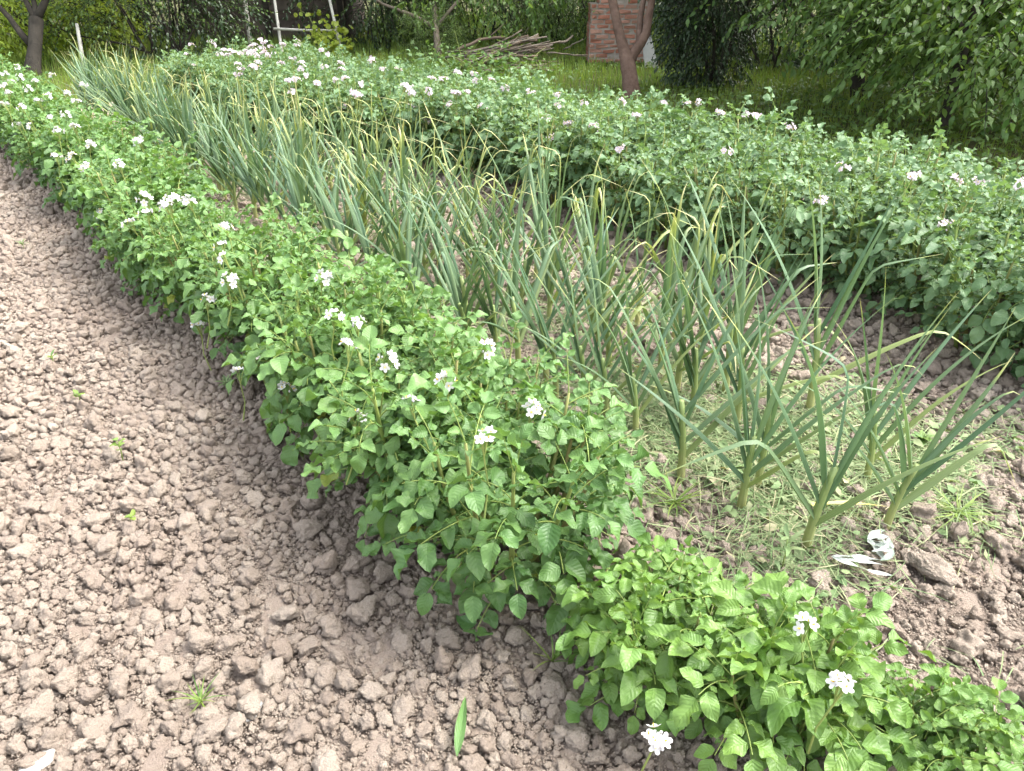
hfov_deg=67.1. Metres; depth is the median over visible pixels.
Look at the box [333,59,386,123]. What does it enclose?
potato plant
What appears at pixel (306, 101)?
potato plant
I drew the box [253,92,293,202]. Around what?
garlic plant
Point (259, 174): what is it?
garlic plant
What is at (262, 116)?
garlic plant
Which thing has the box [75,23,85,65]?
garden stake
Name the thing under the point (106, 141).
potato plant
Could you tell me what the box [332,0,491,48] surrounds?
shrub
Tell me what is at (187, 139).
garlic plant
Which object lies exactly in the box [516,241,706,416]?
garlic plant
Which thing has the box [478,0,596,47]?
shrub
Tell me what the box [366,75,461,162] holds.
potato plant
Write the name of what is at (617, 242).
garlic plant
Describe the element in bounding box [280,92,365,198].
garlic plant
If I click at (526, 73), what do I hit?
potato plant
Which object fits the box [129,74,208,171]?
garlic plant
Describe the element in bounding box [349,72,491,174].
potato plant
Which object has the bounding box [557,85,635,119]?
potato plant
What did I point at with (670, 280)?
garlic plant
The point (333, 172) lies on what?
garlic plant
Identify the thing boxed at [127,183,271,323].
potato plant
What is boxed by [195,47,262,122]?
potato plant
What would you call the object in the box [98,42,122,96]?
garlic plant
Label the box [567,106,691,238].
potato plant
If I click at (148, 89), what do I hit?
garlic plant
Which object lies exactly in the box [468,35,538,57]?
cut branch
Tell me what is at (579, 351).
garlic plant
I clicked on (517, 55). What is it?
cut branch
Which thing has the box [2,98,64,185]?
potato plant
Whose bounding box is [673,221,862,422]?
garlic plant
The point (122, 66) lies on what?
garlic plant
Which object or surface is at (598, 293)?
garlic plant
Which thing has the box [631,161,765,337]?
garlic plant
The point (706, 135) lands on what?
potato plant
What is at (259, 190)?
garlic plant
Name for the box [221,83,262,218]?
garlic plant
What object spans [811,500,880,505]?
fallen leaf
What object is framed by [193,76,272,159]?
garlic plant
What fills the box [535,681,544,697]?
soil clod
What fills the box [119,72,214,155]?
garlic plant
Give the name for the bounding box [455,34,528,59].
cut branch
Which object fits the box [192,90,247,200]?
garlic plant
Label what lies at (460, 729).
fallen leaf
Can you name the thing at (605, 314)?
garlic plant
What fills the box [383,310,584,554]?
potato plant
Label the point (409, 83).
potato plant
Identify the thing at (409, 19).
shrub
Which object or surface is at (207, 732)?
soil clod
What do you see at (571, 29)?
shrub
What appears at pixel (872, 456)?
garlic plant
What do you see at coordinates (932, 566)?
soil clod
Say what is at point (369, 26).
shrub
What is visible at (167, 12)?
shrub
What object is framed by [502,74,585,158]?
potato plant
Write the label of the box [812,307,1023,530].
garlic plant
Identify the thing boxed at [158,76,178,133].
garlic plant
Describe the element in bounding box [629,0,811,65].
shrub
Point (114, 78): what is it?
garlic plant
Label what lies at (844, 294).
garlic plant
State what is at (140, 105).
garlic plant
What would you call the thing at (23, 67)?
potato plant
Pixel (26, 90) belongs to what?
potato plant
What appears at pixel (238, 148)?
garlic plant
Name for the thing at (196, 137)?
garlic plant
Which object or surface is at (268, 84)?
potato plant
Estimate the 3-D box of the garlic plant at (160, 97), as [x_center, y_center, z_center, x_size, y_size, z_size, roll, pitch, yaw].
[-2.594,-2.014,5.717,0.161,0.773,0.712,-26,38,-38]
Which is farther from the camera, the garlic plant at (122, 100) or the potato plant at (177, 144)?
the garlic plant at (122, 100)
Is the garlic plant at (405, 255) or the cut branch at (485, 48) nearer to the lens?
the garlic plant at (405, 255)
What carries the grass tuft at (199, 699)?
on the garden soil
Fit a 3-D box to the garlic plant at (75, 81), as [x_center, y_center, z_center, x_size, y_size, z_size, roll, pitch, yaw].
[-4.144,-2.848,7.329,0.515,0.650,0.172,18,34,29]
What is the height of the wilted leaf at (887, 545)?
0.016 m
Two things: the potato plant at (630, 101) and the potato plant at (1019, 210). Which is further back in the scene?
the potato plant at (630, 101)
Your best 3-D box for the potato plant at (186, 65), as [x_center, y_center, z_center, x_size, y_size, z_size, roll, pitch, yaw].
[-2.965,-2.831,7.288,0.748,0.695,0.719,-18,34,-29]
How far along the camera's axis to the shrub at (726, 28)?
13.81 m
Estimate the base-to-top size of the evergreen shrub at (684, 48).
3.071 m
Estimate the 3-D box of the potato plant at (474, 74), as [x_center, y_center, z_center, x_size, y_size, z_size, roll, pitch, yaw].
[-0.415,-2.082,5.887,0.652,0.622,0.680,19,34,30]
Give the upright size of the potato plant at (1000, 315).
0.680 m
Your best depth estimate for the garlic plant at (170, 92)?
6.03 m
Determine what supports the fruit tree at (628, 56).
on the ground at (971, 144)
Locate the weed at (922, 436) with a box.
[911,430,937,447]
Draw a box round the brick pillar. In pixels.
[585,0,647,62]
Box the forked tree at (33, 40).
[0,0,48,76]
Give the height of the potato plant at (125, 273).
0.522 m
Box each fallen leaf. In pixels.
[454,697,466,755]
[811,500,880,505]
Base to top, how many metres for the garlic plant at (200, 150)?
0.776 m
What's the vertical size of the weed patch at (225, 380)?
0.066 m
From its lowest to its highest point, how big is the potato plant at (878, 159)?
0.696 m
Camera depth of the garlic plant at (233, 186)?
4.55 m
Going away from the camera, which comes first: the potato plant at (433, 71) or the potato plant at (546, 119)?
the potato plant at (546, 119)
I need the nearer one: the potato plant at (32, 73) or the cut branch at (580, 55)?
the potato plant at (32, 73)
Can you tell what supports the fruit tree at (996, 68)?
on the ground at (971, 144)
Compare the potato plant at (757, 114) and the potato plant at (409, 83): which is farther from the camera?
the potato plant at (409, 83)
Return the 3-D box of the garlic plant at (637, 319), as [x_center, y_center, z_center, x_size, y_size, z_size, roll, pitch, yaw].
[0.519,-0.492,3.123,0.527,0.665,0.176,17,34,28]
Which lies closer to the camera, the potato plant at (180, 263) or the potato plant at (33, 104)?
the potato plant at (180, 263)
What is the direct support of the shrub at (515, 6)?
on the ground at (971, 144)
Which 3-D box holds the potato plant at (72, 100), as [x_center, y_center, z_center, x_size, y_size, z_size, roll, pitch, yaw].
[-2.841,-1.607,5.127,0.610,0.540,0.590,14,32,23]
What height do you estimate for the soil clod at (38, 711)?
0.058 m
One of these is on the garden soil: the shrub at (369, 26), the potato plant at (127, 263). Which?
the potato plant at (127, 263)
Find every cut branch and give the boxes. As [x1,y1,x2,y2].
[445,36,546,58]
[449,48,553,66]
[454,23,504,53]
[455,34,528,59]
[458,44,552,61]
[463,33,538,64]
[463,46,500,56]
[464,29,521,57]
[464,39,537,54]
[465,47,550,58]
[466,36,521,68]
[466,46,549,55]
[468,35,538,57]
[473,30,531,52]
[473,48,534,57]
[477,42,532,57]
[478,41,560,57]
[479,54,537,63]
[505,64,554,67]
[526,58,558,62]
[547,52,593,56]
[558,35,572,43]
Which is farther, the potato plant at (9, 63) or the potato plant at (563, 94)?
the potato plant at (9, 63)
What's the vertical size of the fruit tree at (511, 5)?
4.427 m
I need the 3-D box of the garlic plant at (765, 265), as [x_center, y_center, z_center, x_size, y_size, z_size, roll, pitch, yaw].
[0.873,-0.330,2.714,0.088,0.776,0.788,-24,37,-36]
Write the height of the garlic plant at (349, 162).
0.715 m
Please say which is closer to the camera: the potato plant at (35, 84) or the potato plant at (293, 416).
the potato plant at (293, 416)
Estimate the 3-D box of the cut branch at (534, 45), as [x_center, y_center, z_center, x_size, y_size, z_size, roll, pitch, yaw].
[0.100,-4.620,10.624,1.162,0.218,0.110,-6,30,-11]
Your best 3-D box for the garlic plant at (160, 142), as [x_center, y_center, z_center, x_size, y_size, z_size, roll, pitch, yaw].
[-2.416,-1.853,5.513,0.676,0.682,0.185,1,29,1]
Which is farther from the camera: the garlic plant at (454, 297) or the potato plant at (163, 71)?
the potato plant at (163, 71)
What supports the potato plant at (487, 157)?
on the garden soil
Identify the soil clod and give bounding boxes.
[19,689,55,733]
[191,713,228,749]
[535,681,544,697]
[540,670,568,704]
[807,569,831,589]
[903,546,958,585]
[932,581,957,599]
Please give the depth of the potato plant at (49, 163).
4.47 m
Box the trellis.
[273,0,342,54]
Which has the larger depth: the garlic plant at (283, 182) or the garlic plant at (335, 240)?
the garlic plant at (283, 182)
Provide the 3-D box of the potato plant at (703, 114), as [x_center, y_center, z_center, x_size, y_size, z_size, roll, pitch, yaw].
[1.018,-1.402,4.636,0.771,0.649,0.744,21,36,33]
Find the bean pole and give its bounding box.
[243,0,251,44]
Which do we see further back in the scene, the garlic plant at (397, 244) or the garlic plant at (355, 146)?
the garlic plant at (355, 146)
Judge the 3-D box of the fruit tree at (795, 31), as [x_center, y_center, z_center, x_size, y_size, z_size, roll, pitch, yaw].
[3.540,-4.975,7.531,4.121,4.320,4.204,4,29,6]
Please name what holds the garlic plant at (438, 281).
on the garden soil
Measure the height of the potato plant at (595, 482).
0.623 m
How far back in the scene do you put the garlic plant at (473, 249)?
3.47 m
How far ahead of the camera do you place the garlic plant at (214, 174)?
4.82 m
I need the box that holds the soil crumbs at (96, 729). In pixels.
[0,137,768,770]
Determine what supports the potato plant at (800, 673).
on the garden soil
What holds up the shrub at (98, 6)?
on the ground at (971, 144)
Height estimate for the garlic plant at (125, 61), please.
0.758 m
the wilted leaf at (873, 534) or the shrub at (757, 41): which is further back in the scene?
the shrub at (757, 41)
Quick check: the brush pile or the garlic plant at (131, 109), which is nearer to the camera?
the garlic plant at (131, 109)
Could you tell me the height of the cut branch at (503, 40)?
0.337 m
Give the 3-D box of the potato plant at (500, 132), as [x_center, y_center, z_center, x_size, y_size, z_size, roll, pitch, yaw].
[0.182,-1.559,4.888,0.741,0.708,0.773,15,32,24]
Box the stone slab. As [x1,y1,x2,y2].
[643,37,658,67]
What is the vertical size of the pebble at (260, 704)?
0.013 m
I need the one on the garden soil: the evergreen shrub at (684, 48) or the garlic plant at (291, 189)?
the garlic plant at (291, 189)
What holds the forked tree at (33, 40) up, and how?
on the ground at (971, 144)
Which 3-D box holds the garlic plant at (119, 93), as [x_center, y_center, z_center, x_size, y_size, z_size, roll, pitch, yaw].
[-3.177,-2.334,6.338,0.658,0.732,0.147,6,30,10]
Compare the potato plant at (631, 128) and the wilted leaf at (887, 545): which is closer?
the wilted leaf at (887, 545)
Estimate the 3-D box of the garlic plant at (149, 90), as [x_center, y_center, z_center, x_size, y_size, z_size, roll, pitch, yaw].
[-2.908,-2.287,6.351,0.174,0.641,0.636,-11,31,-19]
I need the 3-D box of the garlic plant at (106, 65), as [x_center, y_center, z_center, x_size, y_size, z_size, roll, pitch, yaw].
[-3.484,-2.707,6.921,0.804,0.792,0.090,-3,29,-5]
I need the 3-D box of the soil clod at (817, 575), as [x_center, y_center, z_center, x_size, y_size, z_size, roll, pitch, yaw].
[0.774,0.488,1.941,0.057,0.045,0.081,18,34,29]
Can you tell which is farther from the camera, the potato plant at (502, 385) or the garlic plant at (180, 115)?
the garlic plant at (180, 115)
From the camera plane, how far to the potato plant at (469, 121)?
5.15 m
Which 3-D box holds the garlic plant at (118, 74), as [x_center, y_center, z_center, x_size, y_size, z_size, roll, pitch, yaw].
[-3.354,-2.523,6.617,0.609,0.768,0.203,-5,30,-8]
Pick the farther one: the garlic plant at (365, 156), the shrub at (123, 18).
the shrub at (123, 18)
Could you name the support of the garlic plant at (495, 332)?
on the garden soil
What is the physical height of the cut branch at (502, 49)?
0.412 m
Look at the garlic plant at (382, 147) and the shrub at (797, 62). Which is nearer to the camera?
the garlic plant at (382, 147)
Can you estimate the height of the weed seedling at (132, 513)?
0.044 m
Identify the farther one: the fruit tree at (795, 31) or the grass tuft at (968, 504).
the fruit tree at (795, 31)
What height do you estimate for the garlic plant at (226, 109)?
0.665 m
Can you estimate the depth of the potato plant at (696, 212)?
3.69 m
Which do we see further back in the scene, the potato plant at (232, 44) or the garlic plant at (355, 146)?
the potato plant at (232, 44)
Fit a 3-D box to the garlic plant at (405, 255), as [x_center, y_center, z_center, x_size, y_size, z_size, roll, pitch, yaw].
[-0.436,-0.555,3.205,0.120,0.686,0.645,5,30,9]
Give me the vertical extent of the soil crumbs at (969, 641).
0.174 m
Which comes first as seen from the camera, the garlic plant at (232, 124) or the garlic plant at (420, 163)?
the garlic plant at (420, 163)
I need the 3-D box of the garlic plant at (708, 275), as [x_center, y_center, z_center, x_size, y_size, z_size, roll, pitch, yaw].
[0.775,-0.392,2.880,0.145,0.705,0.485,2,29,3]
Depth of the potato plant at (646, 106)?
4.59 m
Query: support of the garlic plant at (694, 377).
on the garden soil
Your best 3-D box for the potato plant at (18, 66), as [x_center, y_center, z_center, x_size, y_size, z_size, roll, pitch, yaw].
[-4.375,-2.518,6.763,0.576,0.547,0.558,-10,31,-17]
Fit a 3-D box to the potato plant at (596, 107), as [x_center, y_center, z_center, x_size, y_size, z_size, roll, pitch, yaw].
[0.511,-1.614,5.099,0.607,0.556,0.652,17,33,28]
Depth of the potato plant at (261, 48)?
7.39 m
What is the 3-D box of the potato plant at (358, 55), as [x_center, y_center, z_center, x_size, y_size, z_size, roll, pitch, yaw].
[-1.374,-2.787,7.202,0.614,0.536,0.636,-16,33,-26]
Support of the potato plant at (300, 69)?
on the garden soil
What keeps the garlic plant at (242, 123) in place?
on the garden soil
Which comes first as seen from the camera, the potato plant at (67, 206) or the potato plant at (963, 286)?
the potato plant at (963, 286)
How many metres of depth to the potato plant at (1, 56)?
7.94 m
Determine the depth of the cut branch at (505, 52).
10.61 m
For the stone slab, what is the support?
on the ground at (971, 144)
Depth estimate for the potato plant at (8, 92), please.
5.54 m
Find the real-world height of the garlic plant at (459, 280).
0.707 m
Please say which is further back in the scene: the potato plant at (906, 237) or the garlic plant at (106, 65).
the garlic plant at (106, 65)
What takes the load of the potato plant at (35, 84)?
on the garden soil
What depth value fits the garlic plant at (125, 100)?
6.37 m
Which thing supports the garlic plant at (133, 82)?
on the garden soil
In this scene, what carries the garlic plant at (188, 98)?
on the garden soil
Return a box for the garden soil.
[0,99,1023,770]
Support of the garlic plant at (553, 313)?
on the garden soil
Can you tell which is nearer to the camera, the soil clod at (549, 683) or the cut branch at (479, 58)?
the soil clod at (549, 683)
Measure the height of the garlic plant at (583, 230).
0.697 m
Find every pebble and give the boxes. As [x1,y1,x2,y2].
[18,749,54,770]
[241,701,263,721]
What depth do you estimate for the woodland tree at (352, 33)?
14.24 m
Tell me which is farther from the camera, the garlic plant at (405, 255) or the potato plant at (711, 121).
the potato plant at (711, 121)
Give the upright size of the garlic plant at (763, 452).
0.724 m
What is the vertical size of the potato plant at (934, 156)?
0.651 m
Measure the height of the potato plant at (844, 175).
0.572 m
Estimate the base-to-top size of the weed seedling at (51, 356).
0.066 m
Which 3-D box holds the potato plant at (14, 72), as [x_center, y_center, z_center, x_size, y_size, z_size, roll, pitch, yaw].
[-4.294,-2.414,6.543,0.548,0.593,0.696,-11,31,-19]
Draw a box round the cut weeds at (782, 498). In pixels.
[86,116,1023,714]
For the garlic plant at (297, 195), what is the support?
on the garden soil
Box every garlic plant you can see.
[48,52,113,116]
[56,53,114,110]
[57,38,130,123]
[59,56,116,117]
[62,47,121,127]
[63,50,86,115]
[63,53,94,108]
[65,35,102,116]
[70,46,110,111]
[72,51,157,114]
[78,38,146,101]
[78,57,166,136]
[78,57,169,134]
[80,57,152,135]
[82,50,159,122]
[87,54,156,133]
[89,43,147,108]
[89,58,153,121]
[91,42,148,106]
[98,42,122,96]
[98,55,181,144]
[99,62,167,106]
[101,48,143,116]
[108,46,134,104]
[109,76,180,143]
[112,50,183,143]
[112,75,180,151]
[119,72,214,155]
[122,68,200,145]
[129,66,155,155]
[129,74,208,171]
[129,81,204,170]
[131,53,175,107]
[138,60,179,159]
[138,70,160,128]
[147,85,214,172]
[151,74,227,145]
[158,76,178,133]
[159,71,206,156]
[161,87,212,171]
[162,77,202,133]
[173,104,245,200]
[174,70,210,135]
[176,108,266,212]
[177,96,216,174]
[178,75,242,190]
[186,95,293,210]
[187,84,274,181]
[190,97,231,190]
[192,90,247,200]
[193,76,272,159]
[193,78,250,147]
[195,83,242,130]
[197,76,227,173]
[197,97,285,178]
[203,76,271,158]
[212,108,308,225]
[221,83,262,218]
[223,138,322,229]
[227,70,258,150]
[228,68,291,150]
[228,92,315,191]
[228,103,307,222]
[242,133,377,252]
[245,84,278,189]
[248,72,292,170]
[252,85,274,167]
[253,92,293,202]
[256,82,327,150]
[256,87,353,165]
[256,94,324,178]
[258,113,334,232]
[267,83,346,222]
[270,117,323,234]
[272,111,344,261]
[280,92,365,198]
[280,136,385,263]
[280,152,392,259]
[283,92,316,156]
[284,78,350,189]
[290,76,323,203]
[299,144,415,282]
[305,90,390,218]
[310,86,422,195]
[315,82,375,193]
[320,108,416,212]
[321,131,484,300]
[325,96,385,178]
[325,123,423,240]
[326,157,426,269]
[340,130,449,242]
[342,109,374,239]
[344,148,417,272]
[348,120,399,227]
[348,160,507,318]
[365,177,437,309]
[367,130,486,263]
[372,87,451,189]
[373,117,412,244]
[377,112,452,221]
[380,133,473,229]
[382,110,464,226]
[389,147,455,276]
[391,103,527,242]
[405,153,542,287]
[410,174,556,326]
[411,143,516,277]
[420,215,512,350]
[435,123,499,248]
[436,153,537,256]
[436,161,586,309]
[446,225,530,350]
[449,171,533,294]
[452,176,563,362]
[453,124,581,261]
[472,237,648,398]
[479,220,633,381]
[483,109,592,278]
[493,231,678,398]
[506,156,602,320]
[507,137,623,289]
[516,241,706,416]
[517,193,647,333]
[547,156,666,308]
[563,202,671,370]
[563,252,736,430]
[568,145,618,298]
[578,183,617,347]
[586,182,703,329]
[587,267,825,483]
[612,182,730,374]
[618,279,913,510]
[620,199,782,392]
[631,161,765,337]
[635,236,770,412]
[646,171,836,394]
[650,258,908,489]
[663,294,1003,553]
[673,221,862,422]
[681,165,858,372]
[696,192,752,349]
[730,175,976,410]
[784,276,1022,481]
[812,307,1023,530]
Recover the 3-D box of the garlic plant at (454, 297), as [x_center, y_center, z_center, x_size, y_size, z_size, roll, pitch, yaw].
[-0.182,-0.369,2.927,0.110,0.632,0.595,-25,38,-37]
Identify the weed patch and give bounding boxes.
[214,375,231,388]
[297,448,310,459]
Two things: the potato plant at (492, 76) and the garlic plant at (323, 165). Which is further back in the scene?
the potato plant at (492, 76)
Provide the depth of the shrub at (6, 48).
12.34 m
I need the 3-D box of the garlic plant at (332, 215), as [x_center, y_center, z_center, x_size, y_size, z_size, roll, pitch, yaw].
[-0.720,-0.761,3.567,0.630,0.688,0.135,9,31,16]
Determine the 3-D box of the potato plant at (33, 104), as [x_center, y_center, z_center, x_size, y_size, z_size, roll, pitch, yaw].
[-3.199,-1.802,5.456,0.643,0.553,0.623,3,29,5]
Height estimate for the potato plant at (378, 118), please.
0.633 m
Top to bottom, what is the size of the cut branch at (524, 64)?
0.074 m
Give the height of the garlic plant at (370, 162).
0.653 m
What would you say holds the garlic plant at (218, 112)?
on the garden soil
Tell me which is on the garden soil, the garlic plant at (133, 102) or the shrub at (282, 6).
the garlic plant at (133, 102)
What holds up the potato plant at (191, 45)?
on the garden soil
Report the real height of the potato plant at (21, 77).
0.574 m
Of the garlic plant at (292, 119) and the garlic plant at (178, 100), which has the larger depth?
the garlic plant at (178, 100)
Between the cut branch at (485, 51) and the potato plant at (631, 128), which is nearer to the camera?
the potato plant at (631, 128)
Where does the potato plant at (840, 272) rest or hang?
on the garden soil
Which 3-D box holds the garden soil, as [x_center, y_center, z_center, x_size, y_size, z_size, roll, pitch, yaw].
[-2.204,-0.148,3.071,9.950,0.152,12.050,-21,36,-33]
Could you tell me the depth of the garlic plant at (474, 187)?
3.96 m
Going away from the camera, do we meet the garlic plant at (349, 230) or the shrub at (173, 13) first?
the garlic plant at (349, 230)
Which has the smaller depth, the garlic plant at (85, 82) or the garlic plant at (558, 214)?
the garlic plant at (558, 214)
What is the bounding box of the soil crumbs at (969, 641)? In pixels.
[129,121,1023,770]
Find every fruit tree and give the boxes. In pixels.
[376,0,578,57]
[608,0,654,99]
[686,0,1021,102]
[791,0,1023,162]
[908,2,1023,85]
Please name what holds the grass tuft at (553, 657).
on the garden soil
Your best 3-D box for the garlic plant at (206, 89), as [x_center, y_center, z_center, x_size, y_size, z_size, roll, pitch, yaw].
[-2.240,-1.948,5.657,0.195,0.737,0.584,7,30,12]
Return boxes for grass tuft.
[170,672,226,710]
[520,622,577,667]
[646,468,710,517]
[917,482,1004,537]
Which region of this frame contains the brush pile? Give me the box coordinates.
[394,28,601,80]
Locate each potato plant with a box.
[0,47,12,71]
[0,52,16,70]
[0,61,37,123]
[0,63,41,83]
[0,64,29,84]
[0,71,39,123]
[0,71,65,139]
[0,73,64,144]
[0,81,88,167]
[0,82,48,159]
[0,85,102,173]
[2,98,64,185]
[4,62,40,77]
[4,84,85,156]
[26,114,126,210]
[29,97,109,183]
[30,101,131,189]
[39,106,165,216]
[50,117,169,207]
[52,139,166,235]
[60,140,222,257]
[65,135,168,240]
[88,178,204,295]
[89,132,222,234]
[108,190,232,307]
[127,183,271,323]
[153,49,218,110]
[154,43,201,94]
[154,45,223,120]
[170,192,301,333]
[179,202,347,374]
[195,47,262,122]
[196,52,268,131]
[200,240,354,393]
[201,36,263,75]
[202,42,245,73]
[212,43,274,108]
[218,60,287,131]
[221,236,438,465]
[230,232,422,420]
[240,56,320,136]
[243,40,298,82]
[251,63,333,146]
[256,50,326,90]
[260,35,316,69]
[260,50,333,97]
[279,41,336,76]
[285,63,364,146]
[291,41,357,85]
[292,59,408,155]
[292,313,520,555]
[297,59,365,117]
[297,266,503,473]
[318,47,374,93]
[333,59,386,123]
[336,54,388,83]
[348,76,426,161]
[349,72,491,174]
[358,55,428,137]
[362,337,671,642]
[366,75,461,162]
[369,55,410,77]
[376,69,455,136]
[379,49,443,85]
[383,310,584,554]
[385,56,455,120]
[422,63,490,93]
[423,68,499,140]
[431,72,530,179]
[440,71,514,156]
[462,68,517,93]
[462,69,559,161]
[465,85,563,187]
[469,74,599,186]
[484,66,560,110]
[501,88,617,213]
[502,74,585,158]
[524,82,586,120]
[549,104,660,214]
[550,94,619,145]
[550,532,768,770]
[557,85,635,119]
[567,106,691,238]
[569,85,695,196]
[597,84,688,161]
[612,134,743,248]
[616,91,744,181]
[648,571,912,770]
[659,108,750,215]
[662,136,810,265]
[664,98,732,151]
[692,87,837,234]
[707,151,884,290]
[717,112,774,197]
[748,128,878,243]
[749,119,843,203]
[793,161,938,310]
[815,118,999,267]
[824,129,925,229]
[842,123,976,239]
[848,152,1023,337]
[861,650,1023,770]
[891,200,1023,370]
[899,152,1023,292]
[907,147,1023,215]
[976,178,1023,292]
[978,234,1023,387]
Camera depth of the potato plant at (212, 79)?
6.76 m
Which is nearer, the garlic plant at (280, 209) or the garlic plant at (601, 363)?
the garlic plant at (601, 363)
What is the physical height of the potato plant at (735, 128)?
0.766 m
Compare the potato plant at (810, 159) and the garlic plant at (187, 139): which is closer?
the potato plant at (810, 159)
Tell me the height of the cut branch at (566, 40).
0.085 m
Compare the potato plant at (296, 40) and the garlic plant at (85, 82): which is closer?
the garlic plant at (85, 82)
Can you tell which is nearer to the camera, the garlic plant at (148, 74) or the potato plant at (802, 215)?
the potato plant at (802, 215)
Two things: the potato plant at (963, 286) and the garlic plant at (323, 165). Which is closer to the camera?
the potato plant at (963, 286)
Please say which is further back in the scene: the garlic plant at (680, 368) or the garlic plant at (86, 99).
the garlic plant at (86, 99)
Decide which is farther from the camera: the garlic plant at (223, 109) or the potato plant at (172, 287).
the garlic plant at (223, 109)
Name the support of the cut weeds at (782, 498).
on the garden soil
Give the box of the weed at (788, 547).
[772,523,804,566]
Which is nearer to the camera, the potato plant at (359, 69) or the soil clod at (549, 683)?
the soil clod at (549, 683)
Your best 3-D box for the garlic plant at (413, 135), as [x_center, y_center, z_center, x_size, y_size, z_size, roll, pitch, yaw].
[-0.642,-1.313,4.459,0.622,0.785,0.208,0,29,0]
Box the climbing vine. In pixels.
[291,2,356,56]
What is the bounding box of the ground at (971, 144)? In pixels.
[0,0,1023,204]
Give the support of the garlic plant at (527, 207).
on the garden soil
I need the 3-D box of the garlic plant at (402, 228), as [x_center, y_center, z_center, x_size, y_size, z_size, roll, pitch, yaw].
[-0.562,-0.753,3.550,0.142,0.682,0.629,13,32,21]
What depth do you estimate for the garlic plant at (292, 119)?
4.96 m
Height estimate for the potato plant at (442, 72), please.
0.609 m
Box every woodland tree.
[100,0,114,45]
[343,0,358,40]
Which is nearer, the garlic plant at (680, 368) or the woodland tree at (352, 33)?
the garlic plant at (680, 368)
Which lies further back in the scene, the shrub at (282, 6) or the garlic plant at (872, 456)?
the shrub at (282, 6)
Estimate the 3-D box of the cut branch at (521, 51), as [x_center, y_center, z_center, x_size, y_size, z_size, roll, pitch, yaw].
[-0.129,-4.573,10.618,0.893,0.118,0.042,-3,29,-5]
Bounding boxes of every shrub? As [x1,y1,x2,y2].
[0,0,30,49]
[0,0,90,63]
[0,0,277,60]
[2,0,155,58]
[22,0,163,43]
[112,0,280,63]
[113,0,225,40]
[145,0,181,24]
[181,0,364,39]
[282,0,444,49]
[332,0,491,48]
[351,0,443,34]
[365,0,485,22]
[393,4,471,65]
[404,0,532,43]
[462,0,578,19]
[469,0,596,32]
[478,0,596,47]
[491,0,674,53]
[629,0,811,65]
[637,0,866,71]
[644,0,788,92]
[651,5,788,42]
[747,0,935,73]
[913,5,1020,79]
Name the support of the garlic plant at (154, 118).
on the garden soil
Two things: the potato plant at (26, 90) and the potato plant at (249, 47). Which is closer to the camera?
the potato plant at (26, 90)
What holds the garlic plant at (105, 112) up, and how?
on the garden soil
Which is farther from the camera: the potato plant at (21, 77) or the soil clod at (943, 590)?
the potato plant at (21, 77)
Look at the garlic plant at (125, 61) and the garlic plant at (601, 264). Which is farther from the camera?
the garlic plant at (125, 61)
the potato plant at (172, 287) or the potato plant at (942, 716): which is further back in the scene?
the potato plant at (172, 287)
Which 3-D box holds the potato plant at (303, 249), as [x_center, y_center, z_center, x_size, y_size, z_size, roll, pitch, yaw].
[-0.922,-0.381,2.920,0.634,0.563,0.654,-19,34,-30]
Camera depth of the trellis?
12.38 m
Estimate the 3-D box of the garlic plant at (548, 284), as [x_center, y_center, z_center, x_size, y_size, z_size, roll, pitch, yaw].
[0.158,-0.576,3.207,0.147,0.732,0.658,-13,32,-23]
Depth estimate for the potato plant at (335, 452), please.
1.95 m
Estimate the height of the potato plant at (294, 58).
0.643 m
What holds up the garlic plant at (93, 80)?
on the garden soil
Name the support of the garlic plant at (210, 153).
on the garden soil
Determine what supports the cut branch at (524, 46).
on the cut branch at (521, 51)
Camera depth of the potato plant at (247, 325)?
2.63 m
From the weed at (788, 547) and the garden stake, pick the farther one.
the garden stake
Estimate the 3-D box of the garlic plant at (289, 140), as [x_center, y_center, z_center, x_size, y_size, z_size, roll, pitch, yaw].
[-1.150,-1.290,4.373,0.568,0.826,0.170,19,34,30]
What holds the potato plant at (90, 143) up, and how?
on the garden soil
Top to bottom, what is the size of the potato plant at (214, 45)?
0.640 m
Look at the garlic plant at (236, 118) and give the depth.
5.17 m
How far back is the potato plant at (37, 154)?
4.59 m
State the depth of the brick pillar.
10.99 m
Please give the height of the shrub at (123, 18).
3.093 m
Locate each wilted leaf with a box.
[831,554,889,574]
[867,529,888,560]
[872,537,894,559]
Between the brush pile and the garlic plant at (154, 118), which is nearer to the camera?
the garlic plant at (154, 118)
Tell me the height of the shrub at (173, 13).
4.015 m
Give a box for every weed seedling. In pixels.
[46,349,57,360]
[73,389,84,399]
[109,437,124,460]
[124,509,135,520]
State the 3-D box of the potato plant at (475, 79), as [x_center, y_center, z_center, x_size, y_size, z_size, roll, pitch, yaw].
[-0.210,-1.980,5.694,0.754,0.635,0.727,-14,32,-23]
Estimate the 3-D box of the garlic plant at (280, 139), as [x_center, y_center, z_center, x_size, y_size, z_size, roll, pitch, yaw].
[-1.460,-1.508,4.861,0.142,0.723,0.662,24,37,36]
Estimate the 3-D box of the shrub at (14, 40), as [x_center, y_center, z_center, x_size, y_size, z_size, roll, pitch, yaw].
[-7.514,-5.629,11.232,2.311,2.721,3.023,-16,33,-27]
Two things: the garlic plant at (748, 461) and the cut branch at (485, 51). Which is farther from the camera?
the cut branch at (485, 51)

